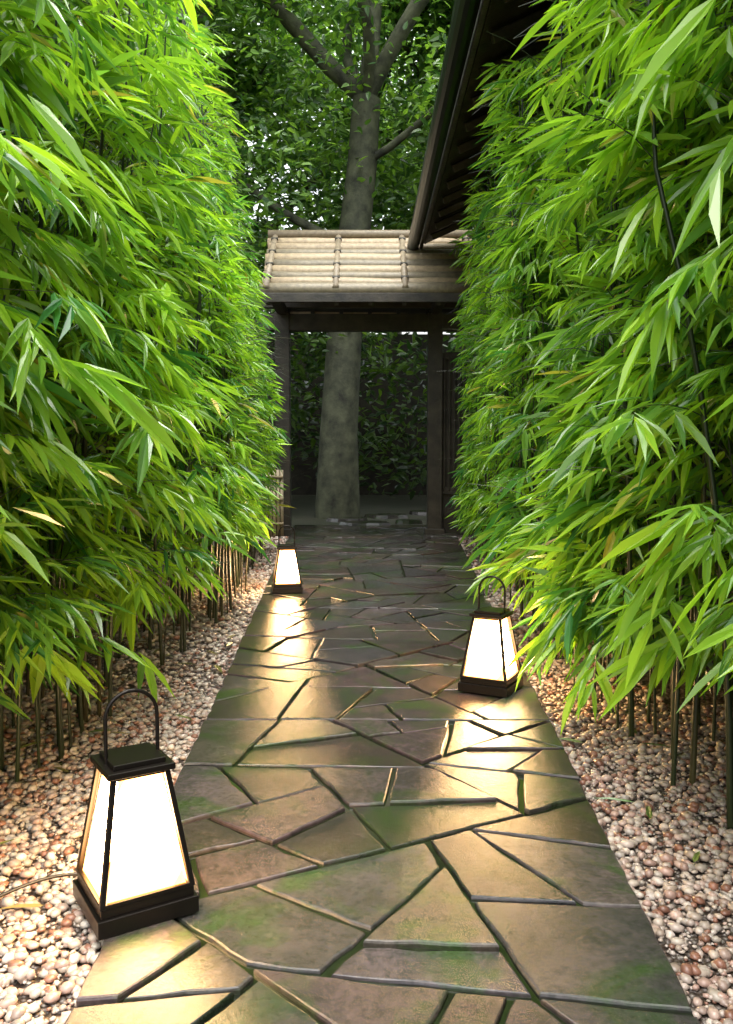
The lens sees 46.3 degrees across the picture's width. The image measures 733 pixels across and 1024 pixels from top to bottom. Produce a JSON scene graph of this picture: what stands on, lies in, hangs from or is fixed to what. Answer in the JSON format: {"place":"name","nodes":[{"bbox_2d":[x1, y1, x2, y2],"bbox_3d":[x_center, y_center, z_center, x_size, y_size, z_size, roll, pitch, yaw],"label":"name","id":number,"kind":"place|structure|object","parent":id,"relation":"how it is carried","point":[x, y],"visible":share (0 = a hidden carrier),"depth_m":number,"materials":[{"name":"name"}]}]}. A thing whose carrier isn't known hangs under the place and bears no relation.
{"place":"outdoors","nodes":[
{"label":"outdoors","id":0,"kind":"place"},
{"bbox_2d":[21,5,470,333],"label":"sky","id":1,"kind":"structure","parent":0,"point":[286,166],"materials":[{"name":"white"}]},
{"bbox_2d":[123,495,426,530],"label":"garden soil","id":2,"kind":"structure","parent":0,"point":[303,513],"depth_m":14.71,"materials":[{"name":"brown soil"}]},
{"bbox_2d":[11,0,493,518],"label":"tree","id":3,"kind":"object","parent":2,"relation":"on","point":[286,99],"depth_m":12.66,"materials":[{"name":"green plant"}]},
{"bbox_2d":[326,510,426,525],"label":"stepping stones","id":4,"kind":"object","parent":2,"relation":"on","point":[358,521],"visible":0.87,"depth_m":11.51,"materials":[{"name":"grey stone"}]},
{"bbox_2d":[0,535,732,1023],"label":"gravel ground","id":5,"kind":"structure","parent":0,"point":[708,699],"depth_m":2.34,"materials":[{"name":"brown gravel"}]},
{"bbox_2d":[0,0,294,781],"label":"bamboo stems","id":6,"kind":"object","parent":5,"relation":"on","point":[222,552],"visible":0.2,"depth_m":3.40,"materials":[{"name":"green plant"}]},
{"bbox_2d":[0,0,296,721],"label":"bamboo leaves","id":7,"kind":"object","parent":5,"relation":"on","point":[36,408],"visible":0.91,"depth_m":2.44,"materials":[{"name":"green plant"}]},
{"bbox_2d":[195,469,283,536],"bbox_3d":[-1.578,-0.097,9.384,1.336,0.750,0.059,0,4,0],"label":"bamboo fence","id":8,"kind":"object","parent":5,"relation":"on","point":[280,521],"visible":0.06,"depth_m":9.38,"materials":[{"name":"beige wood"}]},
{"bbox_2d":[17,294,473,531],"bbox_3d":[0.000,-1.541,9.619,40.000,3.600,24.600,0,4,0],"label":"hedge","id":9,"kind":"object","parent":5,"relation":"on","point":[306,485],"depth_m":19.29,"materials":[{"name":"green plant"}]},
{"bbox_2d":[0,541,699,908],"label":"fallen leaves","id":10,"kind":"object","parent":5,"relation":"on","point":[648,813],"visible":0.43,"depth_m":2.58,"materials":[{"name":"brown plant"}]},
{"bbox_2d":[64,525,699,1023],"bbox_3d":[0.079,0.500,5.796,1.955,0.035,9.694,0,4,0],"label":"path flagstones","id":11,"kind":"object","parent":5,"relation":"on","point":[600,947],"visible":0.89,"depth_m":1.94,"materials":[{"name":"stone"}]},
{"bbox_2d":[0,688,198,940],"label":"lantern","id":12,"kind":"object","parent":11,"relation":"on","point":[132,874],"visible":1,"depth_m":1.61,"materials":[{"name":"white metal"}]},
{"bbox_2d":[272,525,302,592],"bbox_3d":[-0.510,0.295,5.482,0.190,0.424,0.190,-1,4,-8],"label":"lantern","id":13,"kind":"object","parent":11,"relation":"on","point":[286,577],"visible":1,"depth_m":5.42,"materials":[{"name":"white metal"}]},
{"bbox_2d":[458,576,522,697],"bbox_3d":[0.465,0.447,3.187,0.190,0.424,0.190,2,4,28],"label":"lantern","id":14,"kind":"object","parent":11,"relation":"on","point":[491,656],"visible":0.95,"depth_m":3.14,"materials":[{"name":"white metal"}]},
{"bbox_2d":[253,302,516,535],"bbox_3d":[-0.085,-1.045,9.552,4.290,2.620,1.500,0,4,0],"label":"gate frame","id":15,"kind":"object","parent":5,"relation":"on","point":[434,323],"visible":0.16,"depth_m":9.47,"materials":[{"name":"brown wood"}]},
{"bbox_2d":[259,230,472,313],"bbox_3d":[0.040,-2.653,9.445,2.240,0.892,1.981,0,4,0],"label":"gate roof","id":16,"kind":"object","parent":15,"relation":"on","point":[304,260],"visible":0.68,"depth_m":8.91,"materials":[{"name":"beige wood"}]},
{"bbox_2d":[420,0,732,614],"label":"house","id":17,"kind":"structure","parent":5,"relation":"on","point":[509,20],"depth_m":5.45,"materials":[{"name":"brown wood"}]},
{"bbox_2d":[407,0,480,249],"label":"gutter","id":18,"kind":"object","parent":17,"relation":"attached to","point":[462,23],"visible":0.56,"depth_m":5.32,"materials":[{"name":"brown wood"}]},
{"bbox_2d":[429,0,732,828],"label":"bamboo stems","id":19,"kind":"object","parent":5,"relation":"on","point":[675,672],"visible":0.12,"depth_m":2.60,"materials":[{"name":"green plant"}]},
{"bbox_2d":[445,0,732,735],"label":"bamboo leaves","id":20,"kind":"object","parent":5,"relation":"on","point":[657,69],"visible":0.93,"depth_m":2.43,"materials":[{"name":"green plant"}]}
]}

